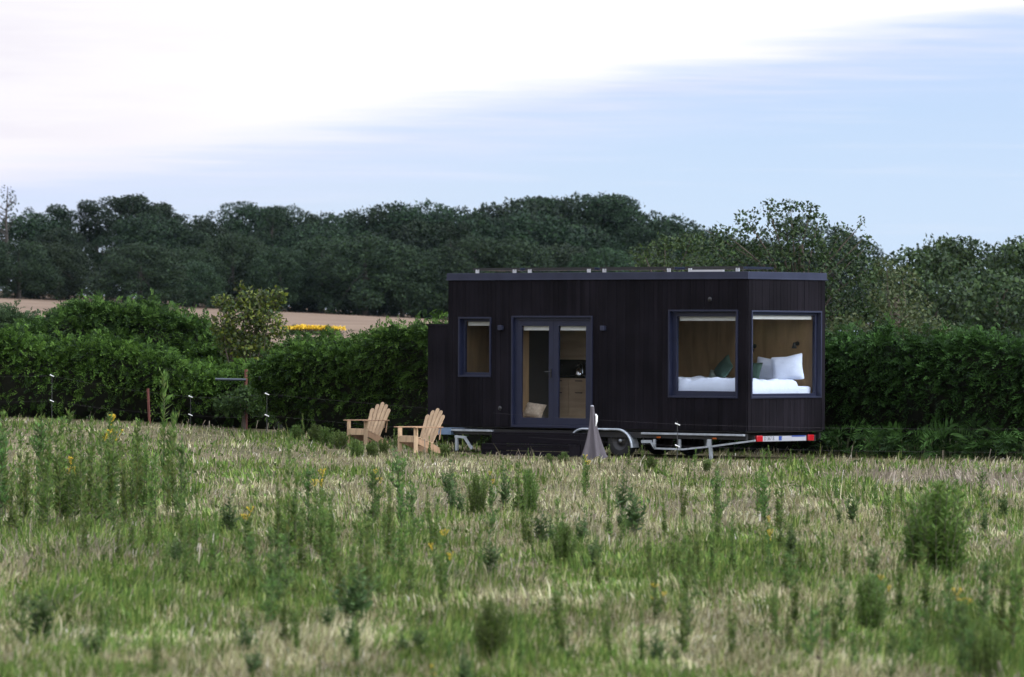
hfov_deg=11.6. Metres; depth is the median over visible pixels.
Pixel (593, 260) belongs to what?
broadleaf tree
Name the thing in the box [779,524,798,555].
thistle plant
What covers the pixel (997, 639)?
branching weed
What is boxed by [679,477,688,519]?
fleabane plant
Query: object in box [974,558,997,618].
branching weed
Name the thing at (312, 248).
broadleaf tree
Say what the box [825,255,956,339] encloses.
hazel tree
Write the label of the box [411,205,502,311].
broadleaf tree
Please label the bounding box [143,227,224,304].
broadleaf tree
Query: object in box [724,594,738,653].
fleabane plant
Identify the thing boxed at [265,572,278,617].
branching weed
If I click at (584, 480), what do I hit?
fleabane plant
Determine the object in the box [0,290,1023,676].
ground
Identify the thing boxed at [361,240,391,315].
broadleaf tree
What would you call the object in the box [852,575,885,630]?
bushy weed
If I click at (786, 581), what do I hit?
fleabane plant
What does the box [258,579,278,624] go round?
branching weed
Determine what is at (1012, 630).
fleabane plant
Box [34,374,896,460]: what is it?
electric fence
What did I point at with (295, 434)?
bushy weed
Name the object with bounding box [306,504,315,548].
fleabane plant
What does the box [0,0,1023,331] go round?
sky
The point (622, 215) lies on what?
broadleaf tree
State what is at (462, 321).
window
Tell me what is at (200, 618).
fleabane plant
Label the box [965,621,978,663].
branching weed
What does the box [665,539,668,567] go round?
fleabane plant
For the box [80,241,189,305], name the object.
broadleaf tree
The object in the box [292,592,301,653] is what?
fleabane plant
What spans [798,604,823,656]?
branching weed
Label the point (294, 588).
fleabane plant
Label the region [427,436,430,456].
fleabane plant
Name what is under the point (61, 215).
pine tree
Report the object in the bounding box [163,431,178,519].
fleabane plant
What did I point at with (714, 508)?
fleabane plant
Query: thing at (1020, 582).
fleabane plant
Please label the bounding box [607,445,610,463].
fleabane plant
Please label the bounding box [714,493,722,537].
fleabane plant
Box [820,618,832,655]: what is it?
branching weed
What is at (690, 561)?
fleabane plant
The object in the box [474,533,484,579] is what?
fleabane plant
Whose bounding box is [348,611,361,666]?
fleabane plant
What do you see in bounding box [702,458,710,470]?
bushy weed
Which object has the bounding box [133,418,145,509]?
fleabane plant
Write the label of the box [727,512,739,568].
fleabane plant
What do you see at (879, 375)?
hedge
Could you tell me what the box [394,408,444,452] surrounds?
garden chair
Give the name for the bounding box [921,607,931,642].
branching weed
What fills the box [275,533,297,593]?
branching weed
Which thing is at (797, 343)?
reading lamp
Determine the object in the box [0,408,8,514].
fleabane plant
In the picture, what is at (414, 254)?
broadleaf tree
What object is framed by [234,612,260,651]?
thistle plant
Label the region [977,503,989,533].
thistle plant
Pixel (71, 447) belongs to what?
fleabane plant
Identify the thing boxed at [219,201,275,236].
tree
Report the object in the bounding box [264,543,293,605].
branching weed
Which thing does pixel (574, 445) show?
wooden steps
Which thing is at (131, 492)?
fleabane plant
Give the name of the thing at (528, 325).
door
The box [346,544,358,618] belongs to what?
fleabane plant
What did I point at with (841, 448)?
bracken plant
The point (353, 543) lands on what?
fleabane plant
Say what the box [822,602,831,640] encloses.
branching weed
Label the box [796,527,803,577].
fleabane plant
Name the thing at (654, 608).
ragwort plant
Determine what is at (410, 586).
fleabane plant
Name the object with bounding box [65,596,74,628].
fleabane plant
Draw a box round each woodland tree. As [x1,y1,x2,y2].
[10,206,47,294]
[88,235,128,299]
[246,205,295,307]
[433,219,472,307]
[476,202,513,236]
[601,230,631,257]
[766,214,817,270]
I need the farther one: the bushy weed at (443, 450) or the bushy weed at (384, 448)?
the bushy weed at (384, 448)
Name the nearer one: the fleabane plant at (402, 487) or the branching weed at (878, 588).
the branching weed at (878, 588)
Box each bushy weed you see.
[289,424,301,439]
[307,423,322,441]
[318,426,334,445]
[331,429,348,448]
[350,439,364,456]
[365,440,378,456]
[378,437,388,453]
[439,443,451,456]
[466,472,488,513]
[471,592,511,660]
[516,467,540,512]
[544,453,553,462]
[549,519,578,562]
[557,451,569,461]
[645,456,656,467]
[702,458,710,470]
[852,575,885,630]
[902,477,974,573]
[902,496,932,566]
[974,618,1004,676]
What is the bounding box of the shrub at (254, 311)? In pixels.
[209,280,288,362]
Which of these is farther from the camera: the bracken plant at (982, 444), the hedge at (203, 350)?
the hedge at (203, 350)
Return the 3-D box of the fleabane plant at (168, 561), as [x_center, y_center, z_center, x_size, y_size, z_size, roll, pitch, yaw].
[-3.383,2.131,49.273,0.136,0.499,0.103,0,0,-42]
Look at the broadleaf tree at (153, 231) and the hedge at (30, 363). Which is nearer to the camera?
the hedge at (30, 363)
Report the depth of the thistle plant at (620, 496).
68.96 m
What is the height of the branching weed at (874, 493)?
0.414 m
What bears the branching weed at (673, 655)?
on the ground at (356, 322)
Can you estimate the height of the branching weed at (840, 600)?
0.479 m
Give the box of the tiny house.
[426,266,827,458]
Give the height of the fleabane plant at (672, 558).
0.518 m
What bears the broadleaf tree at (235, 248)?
on the ground at (356, 322)
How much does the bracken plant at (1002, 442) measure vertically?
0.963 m
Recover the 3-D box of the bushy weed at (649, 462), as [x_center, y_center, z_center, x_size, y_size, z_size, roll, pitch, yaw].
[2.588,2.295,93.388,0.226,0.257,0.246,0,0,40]
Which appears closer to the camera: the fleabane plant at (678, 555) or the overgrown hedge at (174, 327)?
the fleabane plant at (678, 555)
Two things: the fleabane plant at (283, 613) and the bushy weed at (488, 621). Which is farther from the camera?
the fleabane plant at (283, 613)
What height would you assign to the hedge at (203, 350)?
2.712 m
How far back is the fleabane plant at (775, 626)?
39.84 m
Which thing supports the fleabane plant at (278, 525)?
on the ground at (356, 322)
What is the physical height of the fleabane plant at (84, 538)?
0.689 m
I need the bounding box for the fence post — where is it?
[147,388,150,423]
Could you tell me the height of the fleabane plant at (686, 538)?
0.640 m
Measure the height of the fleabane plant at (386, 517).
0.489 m
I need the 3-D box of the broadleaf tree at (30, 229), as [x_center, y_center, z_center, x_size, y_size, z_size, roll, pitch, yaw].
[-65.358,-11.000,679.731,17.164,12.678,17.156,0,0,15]
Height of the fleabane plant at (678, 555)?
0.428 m
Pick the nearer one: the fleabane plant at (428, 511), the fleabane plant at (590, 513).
the fleabane plant at (590, 513)
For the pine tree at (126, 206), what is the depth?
684.32 m
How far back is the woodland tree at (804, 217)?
678.49 m
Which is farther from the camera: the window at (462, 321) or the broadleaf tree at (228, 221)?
the broadleaf tree at (228, 221)
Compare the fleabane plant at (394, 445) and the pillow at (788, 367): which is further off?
the fleabane plant at (394, 445)
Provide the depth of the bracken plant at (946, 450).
101.42 m
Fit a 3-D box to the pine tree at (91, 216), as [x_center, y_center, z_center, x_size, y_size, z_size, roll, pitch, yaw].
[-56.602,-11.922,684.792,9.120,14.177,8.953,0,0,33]
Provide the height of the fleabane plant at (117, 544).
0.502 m
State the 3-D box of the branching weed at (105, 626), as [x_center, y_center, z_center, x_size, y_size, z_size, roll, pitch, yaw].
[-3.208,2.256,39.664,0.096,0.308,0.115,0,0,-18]
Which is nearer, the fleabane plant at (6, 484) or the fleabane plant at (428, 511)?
the fleabane plant at (428, 511)
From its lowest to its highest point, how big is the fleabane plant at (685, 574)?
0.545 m
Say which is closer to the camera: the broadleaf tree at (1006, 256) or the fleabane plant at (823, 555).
the fleabane plant at (823, 555)
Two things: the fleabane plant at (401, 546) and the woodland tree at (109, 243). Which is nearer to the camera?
the fleabane plant at (401, 546)
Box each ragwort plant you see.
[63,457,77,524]
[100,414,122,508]
[239,506,256,552]
[312,469,327,529]
[369,469,382,522]
[428,529,452,590]
[428,664,435,676]
[488,471,494,507]
[581,455,591,493]
[650,583,666,620]
[764,516,773,571]
[878,575,890,621]
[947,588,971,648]
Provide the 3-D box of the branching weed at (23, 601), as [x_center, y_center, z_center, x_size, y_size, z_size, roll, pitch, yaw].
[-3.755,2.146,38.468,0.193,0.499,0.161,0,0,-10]
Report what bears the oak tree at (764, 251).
on the ground at (356, 322)
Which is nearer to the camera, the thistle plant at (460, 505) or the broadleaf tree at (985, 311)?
the thistle plant at (460, 505)
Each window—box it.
[458,317,490,376]
[668,310,737,397]
[751,310,821,397]
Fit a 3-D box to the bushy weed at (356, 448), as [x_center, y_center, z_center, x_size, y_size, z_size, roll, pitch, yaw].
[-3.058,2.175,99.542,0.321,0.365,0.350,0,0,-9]
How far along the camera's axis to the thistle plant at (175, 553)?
52.36 m
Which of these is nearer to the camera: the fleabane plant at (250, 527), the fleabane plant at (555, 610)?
the fleabane plant at (555, 610)
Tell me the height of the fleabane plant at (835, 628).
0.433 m
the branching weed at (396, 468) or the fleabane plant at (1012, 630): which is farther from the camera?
the branching weed at (396, 468)
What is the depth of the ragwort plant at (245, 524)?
54.85 m
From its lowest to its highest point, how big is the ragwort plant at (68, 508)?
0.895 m
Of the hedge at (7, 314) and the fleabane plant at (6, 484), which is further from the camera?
the hedge at (7, 314)
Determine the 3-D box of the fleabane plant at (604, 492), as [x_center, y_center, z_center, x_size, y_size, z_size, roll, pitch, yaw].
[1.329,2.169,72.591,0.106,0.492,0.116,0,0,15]
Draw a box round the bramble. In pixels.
[213,383,271,428]
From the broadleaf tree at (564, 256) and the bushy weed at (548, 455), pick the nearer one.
the bushy weed at (548, 455)
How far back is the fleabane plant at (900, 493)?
72.79 m
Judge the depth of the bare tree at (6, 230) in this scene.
667.91 m
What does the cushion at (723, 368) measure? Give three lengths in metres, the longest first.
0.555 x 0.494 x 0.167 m
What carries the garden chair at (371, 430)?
on the ground at (356, 322)
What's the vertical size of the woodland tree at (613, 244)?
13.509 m
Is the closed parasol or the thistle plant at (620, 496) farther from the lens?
the closed parasol
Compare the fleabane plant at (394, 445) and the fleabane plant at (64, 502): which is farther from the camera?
the fleabane plant at (394, 445)
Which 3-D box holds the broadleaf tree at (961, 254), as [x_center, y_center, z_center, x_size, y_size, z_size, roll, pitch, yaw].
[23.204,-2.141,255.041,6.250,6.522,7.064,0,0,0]
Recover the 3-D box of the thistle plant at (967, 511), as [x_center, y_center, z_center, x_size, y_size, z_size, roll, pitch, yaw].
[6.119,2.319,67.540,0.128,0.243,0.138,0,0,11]
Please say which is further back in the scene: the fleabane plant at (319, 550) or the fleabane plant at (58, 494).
the fleabane plant at (58, 494)
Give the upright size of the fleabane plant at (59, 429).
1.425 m
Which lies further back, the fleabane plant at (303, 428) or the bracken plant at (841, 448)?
the fleabane plant at (303, 428)
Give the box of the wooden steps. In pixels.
[481,432,587,456]
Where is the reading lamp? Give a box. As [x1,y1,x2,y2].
[792,341,799,347]
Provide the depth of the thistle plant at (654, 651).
36.96 m
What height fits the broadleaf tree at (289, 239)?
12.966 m
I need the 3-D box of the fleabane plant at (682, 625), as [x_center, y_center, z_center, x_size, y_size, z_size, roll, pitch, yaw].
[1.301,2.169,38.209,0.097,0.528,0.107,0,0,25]
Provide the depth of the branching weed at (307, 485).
59.63 m
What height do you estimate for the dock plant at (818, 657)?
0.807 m
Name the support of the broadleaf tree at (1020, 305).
on the ground at (356, 322)
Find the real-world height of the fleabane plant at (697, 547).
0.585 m
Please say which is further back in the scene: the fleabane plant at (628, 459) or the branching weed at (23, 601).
the fleabane plant at (628, 459)
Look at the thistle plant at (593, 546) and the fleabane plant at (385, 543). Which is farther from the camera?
the thistle plant at (593, 546)
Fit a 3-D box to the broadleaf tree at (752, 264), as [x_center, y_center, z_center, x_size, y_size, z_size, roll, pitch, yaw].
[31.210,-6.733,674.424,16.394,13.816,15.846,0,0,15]
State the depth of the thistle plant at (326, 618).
41.35 m
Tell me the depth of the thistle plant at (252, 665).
35.31 m
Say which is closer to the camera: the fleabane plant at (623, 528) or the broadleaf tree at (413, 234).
the fleabane plant at (623, 528)
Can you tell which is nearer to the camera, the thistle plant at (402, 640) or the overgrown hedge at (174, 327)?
the thistle plant at (402, 640)
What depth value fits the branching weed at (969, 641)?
35.15 m
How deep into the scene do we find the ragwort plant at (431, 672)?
32.76 m
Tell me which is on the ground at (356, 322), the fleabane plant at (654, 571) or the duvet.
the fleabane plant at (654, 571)
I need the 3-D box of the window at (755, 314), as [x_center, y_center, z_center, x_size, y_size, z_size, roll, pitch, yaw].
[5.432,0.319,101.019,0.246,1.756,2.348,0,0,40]
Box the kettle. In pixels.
[575,368,583,375]
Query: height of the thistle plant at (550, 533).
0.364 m
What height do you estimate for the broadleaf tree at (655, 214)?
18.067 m
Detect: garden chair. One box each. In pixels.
[343,402,390,444]
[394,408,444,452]
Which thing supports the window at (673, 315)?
in the tiny house
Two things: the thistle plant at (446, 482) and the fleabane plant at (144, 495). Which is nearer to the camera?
the fleabane plant at (144, 495)
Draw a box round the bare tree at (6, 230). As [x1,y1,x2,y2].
[0,185,21,290]
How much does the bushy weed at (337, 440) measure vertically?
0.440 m
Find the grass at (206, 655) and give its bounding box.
[0,413,1023,676]
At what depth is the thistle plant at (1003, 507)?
67.70 m
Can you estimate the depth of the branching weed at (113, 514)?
60.75 m
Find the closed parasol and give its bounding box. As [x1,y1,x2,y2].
[581,405,607,459]
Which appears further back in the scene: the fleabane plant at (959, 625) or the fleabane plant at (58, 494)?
the fleabane plant at (58, 494)
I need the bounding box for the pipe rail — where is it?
[215,369,247,428]
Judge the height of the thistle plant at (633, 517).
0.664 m
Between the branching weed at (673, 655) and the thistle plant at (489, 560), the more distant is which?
the thistle plant at (489, 560)
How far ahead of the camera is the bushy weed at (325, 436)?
106.23 m
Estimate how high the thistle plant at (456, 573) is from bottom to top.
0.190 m
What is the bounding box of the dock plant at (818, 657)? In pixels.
[815,573,827,676]
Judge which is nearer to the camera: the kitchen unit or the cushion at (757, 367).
the cushion at (757, 367)
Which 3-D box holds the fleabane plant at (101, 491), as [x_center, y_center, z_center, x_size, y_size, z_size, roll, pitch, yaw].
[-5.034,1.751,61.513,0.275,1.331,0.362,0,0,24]
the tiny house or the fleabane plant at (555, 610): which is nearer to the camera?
the fleabane plant at (555, 610)
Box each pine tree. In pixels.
[44,204,98,269]
[70,199,124,289]
[82,192,164,291]
[142,201,182,224]
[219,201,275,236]
[242,203,301,243]
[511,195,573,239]
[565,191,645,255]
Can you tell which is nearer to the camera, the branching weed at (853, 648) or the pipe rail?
the branching weed at (853, 648)
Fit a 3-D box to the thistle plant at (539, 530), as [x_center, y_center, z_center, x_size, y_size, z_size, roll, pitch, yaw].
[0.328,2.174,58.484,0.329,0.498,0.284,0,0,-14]
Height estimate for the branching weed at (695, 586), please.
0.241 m
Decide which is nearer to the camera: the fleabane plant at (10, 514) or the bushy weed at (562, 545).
the bushy weed at (562, 545)
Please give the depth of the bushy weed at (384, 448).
101.50 m
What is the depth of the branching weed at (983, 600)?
40.25 m
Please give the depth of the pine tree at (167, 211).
698.12 m
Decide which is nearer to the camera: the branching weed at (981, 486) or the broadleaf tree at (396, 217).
the branching weed at (981, 486)
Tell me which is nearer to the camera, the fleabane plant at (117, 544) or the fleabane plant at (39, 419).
the fleabane plant at (117, 544)
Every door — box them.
[517,321,553,424]
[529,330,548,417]
[553,321,590,425]
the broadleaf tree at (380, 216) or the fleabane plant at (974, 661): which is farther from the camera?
the broadleaf tree at (380, 216)
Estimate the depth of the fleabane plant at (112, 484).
65.26 m
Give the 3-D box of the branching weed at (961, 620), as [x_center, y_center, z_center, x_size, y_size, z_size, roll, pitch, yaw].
[3.187,2.115,35.467,0.215,0.641,0.177,0,0,2]
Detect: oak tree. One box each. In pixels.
[629,229,714,271]
[687,198,932,335]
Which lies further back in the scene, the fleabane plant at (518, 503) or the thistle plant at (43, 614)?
the fleabane plant at (518, 503)
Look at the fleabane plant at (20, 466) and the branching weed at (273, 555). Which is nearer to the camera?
the branching weed at (273, 555)
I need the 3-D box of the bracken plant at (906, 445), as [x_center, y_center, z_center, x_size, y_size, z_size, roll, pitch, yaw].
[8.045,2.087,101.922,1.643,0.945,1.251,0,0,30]
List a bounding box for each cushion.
[523,402,545,417]
[708,370,715,377]
[714,354,732,377]
[753,363,762,378]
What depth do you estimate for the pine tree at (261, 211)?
702.54 m
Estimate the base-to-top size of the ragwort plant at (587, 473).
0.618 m
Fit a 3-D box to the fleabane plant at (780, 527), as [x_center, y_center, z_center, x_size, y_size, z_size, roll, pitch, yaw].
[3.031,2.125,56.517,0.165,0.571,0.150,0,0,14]
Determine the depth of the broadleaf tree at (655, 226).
670.63 m
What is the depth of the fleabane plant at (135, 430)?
68.73 m
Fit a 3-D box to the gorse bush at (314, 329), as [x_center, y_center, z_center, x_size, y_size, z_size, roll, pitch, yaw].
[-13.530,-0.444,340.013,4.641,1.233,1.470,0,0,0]
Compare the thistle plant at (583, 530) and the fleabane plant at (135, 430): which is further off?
the fleabane plant at (135, 430)
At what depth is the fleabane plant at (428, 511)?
63.79 m
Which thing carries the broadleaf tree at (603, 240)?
on the ground at (356, 322)
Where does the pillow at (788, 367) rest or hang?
on the duvet
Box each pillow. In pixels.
[757,357,772,379]
[771,353,803,379]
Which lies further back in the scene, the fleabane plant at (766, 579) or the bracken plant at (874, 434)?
the bracken plant at (874, 434)
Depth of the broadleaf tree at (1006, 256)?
248.34 m
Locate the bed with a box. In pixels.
[798,386,810,392]
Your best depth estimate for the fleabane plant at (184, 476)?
68.92 m
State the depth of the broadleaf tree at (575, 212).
697.60 m
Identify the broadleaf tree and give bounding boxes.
[0,210,89,299]
[0,238,65,298]
[20,225,103,299]
[21,241,98,299]
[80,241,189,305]
[94,211,196,303]
[138,213,235,302]
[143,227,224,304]
[156,245,231,306]
[168,259,225,307]
[190,209,250,303]
[190,230,273,308]
[214,237,277,306]
[237,245,318,311]
[255,209,333,309]
[267,222,367,312]
[270,234,369,314]
[275,210,369,312]
[307,231,419,315]
[339,200,424,315]
[339,205,387,234]
[359,217,458,317]
[359,243,444,318]
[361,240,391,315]
[366,197,480,317]
[406,246,466,319]
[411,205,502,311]
[421,232,520,312]
[462,207,596,272]
[466,236,568,272]
[467,197,572,243]
[520,242,610,272]
[528,191,620,243]
[535,222,632,265]
[564,245,641,272]
[606,208,670,254]
[611,213,723,266]
[624,249,678,271]
[627,222,672,255]
[669,227,741,270]
[677,254,749,271]
[717,239,797,271]
[770,224,888,332]
[862,244,992,335]
[890,279,989,336]
[914,232,1014,333]
[949,262,1023,337]
[955,235,1023,330]
[1002,288,1023,338]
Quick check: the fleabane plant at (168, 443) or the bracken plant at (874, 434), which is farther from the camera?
the bracken plant at (874, 434)
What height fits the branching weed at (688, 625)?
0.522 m
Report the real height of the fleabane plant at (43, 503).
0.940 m
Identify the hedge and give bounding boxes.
[0,300,40,329]
[0,322,282,429]
[8,289,246,357]
[178,325,381,369]
[244,308,564,446]
[604,312,1023,457]
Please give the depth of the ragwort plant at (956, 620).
38.69 m
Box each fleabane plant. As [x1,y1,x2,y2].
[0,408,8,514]
[3,456,9,514]
[5,468,21,533]
[12,428,33,518]
[17,449,32,527]
[34,413,53,515]
[35,459,53,526]
[37,416,54,521]
[50,430,67,523]
[51,415,71,517]
[60,458,69,524]
[64,409,79,516]
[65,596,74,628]
[67,422,92,526]
[78,497,90,557]
[84,416,97,518]
[89,428,111,529]
[93,591,106,640]
[102,412,114,503]
[103,424,119,520]
[114,518,123,555]
[117,441,134,526]
[120,435,138,514]
[125,503,136,547]
[132,426,141,505]
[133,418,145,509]
[133,435,145,515]
[138,430,156,517]
[143,515,151,546]
[144,450,161,520]
[145,496,156,544]
[149,623,161,675]
[157,367,179,511]
[158,592,164,613]
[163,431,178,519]
[163,532,172,576]
[171,492,184,531]
[176,507,192,557]
[177,458,187,506]
[179,516,196,588]
[186,499,200,551]
[197,607,203,629]
[203,508,219,577]
[245,518,258,572]
[252,555,259,585]
[268,557,275,582]
[271,479,287,554]
[277,589,294,643]
[280,432,303,557]
[282,503,293,555]
[291,572,298,600]
[292,488,305,553]
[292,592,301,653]
[293,505,310,572]
[301,413,304,439]
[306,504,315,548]
[313,503,318,556]
[315,489,327,565]
[317,487,326,542]
[319,510,336,584]
[325,497,335,552]
[326,490,344,574]
[333,549,347,606]
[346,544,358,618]
[347,529,356,575]
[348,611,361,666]
[356,521,372,607]
[357,512,363,547]
[363,521,375,593]
[374,535,387,601]
[379,484,396,559]
[381,500,391,533]
[389,488,394,526]
[392,430,397,448]
[394,460,405,520]
[394,507,410,568]
[403,524,418,594]
[425,491,430,523]
[425,496,441,553]
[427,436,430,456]
[436,532,448,607]
[465,490,469,517]
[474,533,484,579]
[509,462,522,510]
[515,611,525,669]
[519,492,529,546]
[525,510,534,545]
[549,572,567,629]
[551,496,566,540]
[557,601,566,654]
[581,454,588,496]
[589,507,592,524]
[593,550,603,585]
[602,472,606,503]
[602,592,613,651]
[604,476,614,544]
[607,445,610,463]
[618,525,622,544]
[619,510,627,543]
[626,446,629,464]
[637,607,646,659]
[645,529,654,568]
[648,548,658,590]
[660,490,668,538]
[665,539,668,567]
[668,528,676,572]
[675,535,681,567]
[677,590,687,653]
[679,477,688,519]
[679,519,688,571]
[679,543,692,593]
[686,538,694,578]
[692,523,702,573]
[693,449,696,469]
[708,516,718,572]
[711,463,721,515]
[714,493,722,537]
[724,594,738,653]
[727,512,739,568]
[753,449,767,521]
[760,531,765,558]
[765,564,767,585]
[769,567,779,636]
[772,469,785,530]
[775,503,786,550]
[780,537,791,587]
[784,611,795,644]
[785,572,801,627]
[786,515,794,546]
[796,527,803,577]
[804,504,809,525]
[818,530,827,574]
[829,594,840,643]
[841,533,851,570]
[883,484,891,527]
[888,550,906,610]
[898,478,904,503]
[916,605,923,649]
[917,545,934,610]
[933,595,946,649]
[954,601,970,665]
[968,618,982,676]
[994,558,1010,636]
[1001,537,1023,647]
[1013,552,1023,607]
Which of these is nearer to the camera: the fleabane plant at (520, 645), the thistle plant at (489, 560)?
the fleabane plant at (520, 645)
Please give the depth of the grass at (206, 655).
48.80 m
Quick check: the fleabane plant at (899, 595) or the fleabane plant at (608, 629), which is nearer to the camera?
the fleabane plant at (608, 629)
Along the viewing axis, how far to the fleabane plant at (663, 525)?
60.04 m
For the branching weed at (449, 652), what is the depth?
36.89 m
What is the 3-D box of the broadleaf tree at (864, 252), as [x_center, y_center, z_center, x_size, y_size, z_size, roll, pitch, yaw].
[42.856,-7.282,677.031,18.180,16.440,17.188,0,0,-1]
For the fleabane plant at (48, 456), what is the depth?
64.47 m
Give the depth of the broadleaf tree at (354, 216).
695.60 m
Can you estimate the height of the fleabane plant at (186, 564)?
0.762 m
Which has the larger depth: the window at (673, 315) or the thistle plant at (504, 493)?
the window at (673, 315)
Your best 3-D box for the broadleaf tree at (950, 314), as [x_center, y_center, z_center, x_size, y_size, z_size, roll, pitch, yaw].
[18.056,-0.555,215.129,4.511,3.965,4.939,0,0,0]
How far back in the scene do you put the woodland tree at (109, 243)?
672.69 m
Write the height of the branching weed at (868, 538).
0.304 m
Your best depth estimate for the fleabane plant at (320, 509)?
56.04 m
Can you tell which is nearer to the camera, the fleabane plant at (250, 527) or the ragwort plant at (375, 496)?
the fleabane plant at (250, 527)
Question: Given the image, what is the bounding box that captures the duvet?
[678,376,798,393]
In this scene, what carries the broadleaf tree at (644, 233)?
on the ground at (356, 322)
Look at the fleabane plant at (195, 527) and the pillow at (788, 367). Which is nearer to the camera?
the fleabane plant at (195, 527)
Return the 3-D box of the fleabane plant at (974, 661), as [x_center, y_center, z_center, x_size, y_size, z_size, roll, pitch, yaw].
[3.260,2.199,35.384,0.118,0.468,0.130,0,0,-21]
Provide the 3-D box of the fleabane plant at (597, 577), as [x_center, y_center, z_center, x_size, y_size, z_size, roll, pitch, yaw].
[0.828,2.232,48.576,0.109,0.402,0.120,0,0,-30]
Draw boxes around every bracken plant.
[804,417,885,456]
[853,422,921,457]
[870,419,949,458]
[919,417,983,459]
[951,419,1022,460]
[976,427,1023,461]
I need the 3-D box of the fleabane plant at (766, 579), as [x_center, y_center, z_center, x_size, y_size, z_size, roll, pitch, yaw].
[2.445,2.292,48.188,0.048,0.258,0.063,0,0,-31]
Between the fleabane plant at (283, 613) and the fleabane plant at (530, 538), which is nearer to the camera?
the fleabane plant at (283, 613)
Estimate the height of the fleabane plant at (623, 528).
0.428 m
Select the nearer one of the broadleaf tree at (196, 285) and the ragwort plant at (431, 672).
the ragwort plant at (431, 672)
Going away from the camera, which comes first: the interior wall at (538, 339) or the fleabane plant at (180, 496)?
the fleabane plant at (180, 496)
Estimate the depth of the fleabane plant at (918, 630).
38.10 m
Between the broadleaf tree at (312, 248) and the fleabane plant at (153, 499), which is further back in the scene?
the broadleaf tree at (312, 248)
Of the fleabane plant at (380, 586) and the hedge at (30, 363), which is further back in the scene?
the hedge at (30, 363)
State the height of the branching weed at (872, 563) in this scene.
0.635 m
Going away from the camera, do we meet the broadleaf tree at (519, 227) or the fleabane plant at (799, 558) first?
the fleabane plant at (799, 558)
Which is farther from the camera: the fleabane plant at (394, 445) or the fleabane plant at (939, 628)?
the fleabane plant at (394, 445)
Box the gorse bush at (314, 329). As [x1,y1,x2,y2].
[281,324,345,334]
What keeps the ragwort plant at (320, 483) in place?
on the ground at (356, 322)
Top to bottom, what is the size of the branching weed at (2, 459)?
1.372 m
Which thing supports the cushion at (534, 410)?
on the tiny house
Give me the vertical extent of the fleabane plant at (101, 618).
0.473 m
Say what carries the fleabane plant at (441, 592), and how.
on the ground at (356, 322)
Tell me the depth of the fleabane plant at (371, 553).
46.89 m
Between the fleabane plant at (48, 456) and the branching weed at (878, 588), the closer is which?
the branching weed at (878, 588)
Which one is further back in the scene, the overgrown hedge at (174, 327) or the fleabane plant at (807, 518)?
the overgrown hedge at (174, 327)
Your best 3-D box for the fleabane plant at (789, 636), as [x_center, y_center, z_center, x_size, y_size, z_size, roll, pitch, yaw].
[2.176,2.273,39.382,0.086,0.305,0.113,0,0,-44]
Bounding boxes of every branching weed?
[0,422,19,523]
[10,586,31,647]
[28,420,54,520]
[100,607,111,637]
[104,497,122,530]
[165,435,195,515]
[240,532,263,580]
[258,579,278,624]
[264,526,277,561]
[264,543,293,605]
[265,551,282,579]
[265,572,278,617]
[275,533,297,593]
[292,461,319,532]
[357,511,377,550]
[359,465,387,528]
[386,447,416,527]
[388,536,397,564]
[404,479,424,542]
[447,641,454,658]
[482,486,501,534]
[559,627,575,661]
[667,589,699,654]
[667,645,684,676]
[691,577,700,594]
[707,469,730,522]
[757,473,771,523]
[782,549,799,592]
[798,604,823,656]
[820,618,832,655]
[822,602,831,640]
[831,573,849,624]
[833,478,838,498]
[846,630,858,667]
[861,527,871,549]
[864,545,887,600]
[869,572,889,613]
[872,482,878,509]
[881,628,903,676]
[901,532,911,566]
[906,604,923,661]
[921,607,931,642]
[941,572,956,628]
[948,593,978,674]
[951,477,960,498]
[961,628,976,675]
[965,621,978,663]
[974,464,994,508]
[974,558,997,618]
[975,586,991,630]
[990,627,1003,661]
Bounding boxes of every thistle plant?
[17,581,63,637]
[79,625,107,658]
[169,535,188,562]
[217,489,240,533]
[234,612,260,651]
[242,639,264,676]
[318,596,335,626]
[323,562,380,622]
[338,614,364,650]
[394,628,412,650]
[410,618,427,651]
[438,459,456,497]
[444,476,457,513]
[452,488,465,514]
[453,566,459,582]
[453,641,474,676]
[478,529,504,576]
[497,462,511,507]
[528,504,552,541]
[547,514,556,540]
[574,506,591,541]
[586,537,603,566]
[587,535,600,555]
[610,469,631,512]
[612,483,649,535]
[616,506,622,528]
[643,625,673,662]
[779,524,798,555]
[834,503,842,525]
[842,490,861,523]
[964,503,971,518]
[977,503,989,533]
[994,489,1008,518]
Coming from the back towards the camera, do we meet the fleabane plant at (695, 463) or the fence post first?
the fence post
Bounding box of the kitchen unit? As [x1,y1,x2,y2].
[560,331,585,417]
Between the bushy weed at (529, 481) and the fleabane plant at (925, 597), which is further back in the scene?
the bushy weed at (529, 481)
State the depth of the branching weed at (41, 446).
65.00 m
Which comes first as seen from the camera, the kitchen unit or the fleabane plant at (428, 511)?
the fleabane plant at (428, 511)
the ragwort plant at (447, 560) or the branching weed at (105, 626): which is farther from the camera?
the ragwort plant at (447, 560)
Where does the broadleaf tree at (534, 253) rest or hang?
on the ground at (356, 322)
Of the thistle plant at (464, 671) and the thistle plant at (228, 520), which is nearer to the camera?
the thistle plant at (464, 671)
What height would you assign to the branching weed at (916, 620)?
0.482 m
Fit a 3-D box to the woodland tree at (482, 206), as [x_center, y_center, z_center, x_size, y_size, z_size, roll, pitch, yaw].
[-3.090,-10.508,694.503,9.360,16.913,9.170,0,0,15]
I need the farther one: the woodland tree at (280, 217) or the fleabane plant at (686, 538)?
the woodland tree at (280, 217)
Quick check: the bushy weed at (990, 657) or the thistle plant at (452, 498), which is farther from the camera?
the thistle plant at (452, 498)

